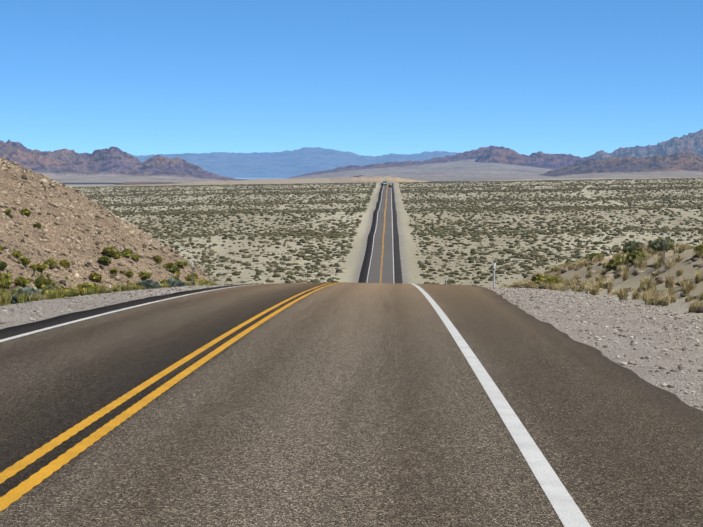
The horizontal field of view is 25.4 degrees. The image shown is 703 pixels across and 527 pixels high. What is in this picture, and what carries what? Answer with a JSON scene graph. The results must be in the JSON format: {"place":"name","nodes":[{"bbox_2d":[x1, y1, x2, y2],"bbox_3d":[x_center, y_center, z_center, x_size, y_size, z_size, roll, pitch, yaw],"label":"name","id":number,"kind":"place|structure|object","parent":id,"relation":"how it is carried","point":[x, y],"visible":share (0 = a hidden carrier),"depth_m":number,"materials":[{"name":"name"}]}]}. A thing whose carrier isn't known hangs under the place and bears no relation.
{"place":"outdoors","nodes":[
{"label":"outdoors","id":0,"kind":"place"},
{"bbox_2d":[0,139,246,182],"bbox_3d":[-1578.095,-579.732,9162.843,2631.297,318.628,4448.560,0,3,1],"label":"mountain","id":1,"kind":"structure","parent":0,"point":[112,164],"depth_m":9079.82,"materials":[{"name":"purple stone"}]},
{"bbox_2d":[115,182,178,184],"bbox_3d":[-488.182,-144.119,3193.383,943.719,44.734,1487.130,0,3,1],"label":"hill","id":2,"kind":"structure","parent":0,"point":[135,183],"depth_m":3104.86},
{"bbox_2d":[133,147,460,177],"bbox_3d":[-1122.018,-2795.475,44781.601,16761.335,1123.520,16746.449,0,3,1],"label":"blue mountain","id":3,"kind":"structure","parent":0,"point":[293,163],"depth_m":43767.00,"materials":[{"name":"blue stone"}]},
{"bbox_2d":[170,176,428,185],"bbox_3d":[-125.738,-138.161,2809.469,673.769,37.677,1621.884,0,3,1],"label":"tan hill","id":4,"kind":"structure","parent":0,"point":[379,179],"depth_m":2555.35,"materials":[{"name":"soil"}]},
{"bbox_2d":[0,183,702,526],"bbox_3d":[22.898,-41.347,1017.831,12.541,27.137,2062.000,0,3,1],"label":"road asphalt","id":5,"kind":"structure","parent":0,"point":[363,402],"depth_m":14.32,"materials":[{"name":"grey asphalt"}]},
{"bbox_2d":[0,187,383,341],"bbox_3d":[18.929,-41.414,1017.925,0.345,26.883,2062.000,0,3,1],"label":"white road line","id":6,"kind":"object","parent":5,"relation":"on","point":[20,335],"visible":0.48,"depth_m":33.54,"materials":[{"name":"paint"}]},
{"bbox_2d":[0,191,386,483],"bbox_3d":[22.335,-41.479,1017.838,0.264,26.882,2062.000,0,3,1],"label":"yellow road line","id":7,"kind":"object","parent":5,"relation":"on","point":[16,467],"visible":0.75,"depth_m":14.52,"materials":[{"name":"paint"}]},
{"bbox_2d":[0,184,387,510],"bbox_3d":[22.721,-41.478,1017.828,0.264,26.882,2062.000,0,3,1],"label":"yellow road line","id":8,"kind":"object","parent":5,"relation":"on","point":[23,487],"visible":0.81,"depth_m":13.15,"materials":[{"name":"paint"}]},
{"bbox_2d":[391,191,590,526],"bbox_3d":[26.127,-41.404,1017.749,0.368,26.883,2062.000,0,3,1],"label":"white road line","id":9,"kind":"object","parent":5,"relation":"on","point":[566,508],"visible":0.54,"depth_m":12.76,"materials":[{"name":"paint"}]},
{"bbox_2d":[0,160,702,410],"bbox_3d":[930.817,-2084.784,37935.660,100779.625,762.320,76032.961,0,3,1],"label":"desert ground","id":10,"kind":"structure","parent":0,"point":[410,269],"depth_m":161.82,"materials":[{"name":"beige sand"}]},
{"bbox_2d":[0,157,219,292],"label":"hillside rocks","id":11,"kind":"structure","parent":10,"relation":"on","point":[57,280],"depth_m":154.74,"materials":[{"name":"brown stone"}]},
{"bbox_2d":[0,208,232,305],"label":"bushes","id":12,"kind":"object","parent":10,"relation":"on","point":[43,284],"visible":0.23,"depth_m":136.99,"materials":[{"name":"green plant"}]},
{"bbox_2d":[191,261,192,286],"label":"marker","id":13,"kind":"object","parent":10,"relation":"on","point":[192,275],"visible":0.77,"depth_m":74.17,"materials":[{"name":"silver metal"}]},
{"bbox_2d":[0,241,702,312],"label":"grass tufts","id":14,"kind":"object","parent":10,"relation":"on","point":[648,295],"visible":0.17,"depth_m":62.06,"materials":[{"name":"plant"}]},
{"bbox_2d":[0,284,702,407],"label":"shoulder stones","id":15,"kind":"object","parent":10,"relation":"on","point":[647,357],"visible":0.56,"depth_m":36.56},
{"bbox_2d":[72,178,702,222],"bbox_3d":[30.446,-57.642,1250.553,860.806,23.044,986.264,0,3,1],"label":"valley shrubs","id":16,"kind":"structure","parent":10,"relation":"on","point":[512,188],"depth_m":1102.96,"materials":[{"name":"green plant"}]},
{"bbox_2d":[132,213,702,285],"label":"valley shrubs","id":17,"kind":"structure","parent":10,"relation":"on","point":[543,260],"depth_m":583.48,"materials":[{"name":"green plant"}]},
{"bbox_2d":[493,262,494,287],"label":"delineator","id":18,"kind":"object","parent":10,"relation":"on","point":[493,274],"visible":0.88,"depth_m":68.39,"materials":[{"name":"grey plastic"}]},
{"bbox_2d":[519,248,702,312],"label":"berm rocks","id":19,"kind":"object","parent":10,"relation":"on","point":[661,280],"visible":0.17,"depth_m":63.99,"materials":[{"name":"beige stone"}]},
{"bbox_2d":[531,236,702,286],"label":"bushes","id":20,"kind":"object","parent":10,"relation":"on","point":[631,250],"visible":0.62,"depth_m":77.22,"materials":[{"name":"green plant"}]},
{"bbox_2d":[567,256,702,304],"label":"rock berm slabs","id":21,"kind":"structure","parent":10,"relation":"on","point":[695,258],"depth_m":56.34,"materials":[{"name":"brown stone"}]},
{"bbox_2d":[663,233,664,265],"bbox_3d":[12.322,-0.523,61.583,0.085,1.350,0.030,0,4,1],"label":"post","id":22,"kind":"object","parent":10,"relation":"on","point":[663,249],"visible":0.88,"depth_m":61.58,"materials":[{"name":"silver metal"}]},
{"bbox_2d":[0,0,702,157],"label":"sky","id":23,"kind":"structure","parent":0,"point":[581,78],"materials":[{"name":"blue"}]},
{"bbox_2d":[79,178,702,284],"bbox_3d":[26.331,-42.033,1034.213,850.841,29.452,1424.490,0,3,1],"label":"shrubs","id":24,"kind":"object","parent":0,"point":[266,215],"visible":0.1,"depth_m":735.96,"materials":[{"name":"green plant"}]},
{"bbox_2d":[287,145,561,180],"bbox_3d":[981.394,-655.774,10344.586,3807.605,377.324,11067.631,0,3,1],"label":"mountain","id":25,"kind":"structure","parent":0,"point":[464,166],"depth_m":10989.91,"materials":[{"name":"stone"}]},
{"bbox_2d":[475,146,591,168],"bbox_3d":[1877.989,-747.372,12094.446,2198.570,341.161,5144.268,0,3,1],"label":"mountain","id":26,"kind":"structure","parent":0,"point":[504,155],"depth_m":12163.44,"materials":[{"name":"purple stone"}]},
{"bbox_2d":[539,150,702,177],"bbox_3d":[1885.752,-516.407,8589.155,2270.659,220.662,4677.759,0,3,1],"label":"mountain","id":27,"kind":"structure","parent":0,"point":[687,163],"depth_m":8585.53,"materials":[{"name":"stone"}]},
{"bbox_2d":[583,129,702,158],"bbox_3d":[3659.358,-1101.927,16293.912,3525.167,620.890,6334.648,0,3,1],"label":"mountain","id":28,"kind":"structure","parent":0,"point":[692,142],"depth_m":16428.69,"materials":[{"name":"stone"}]}
]}

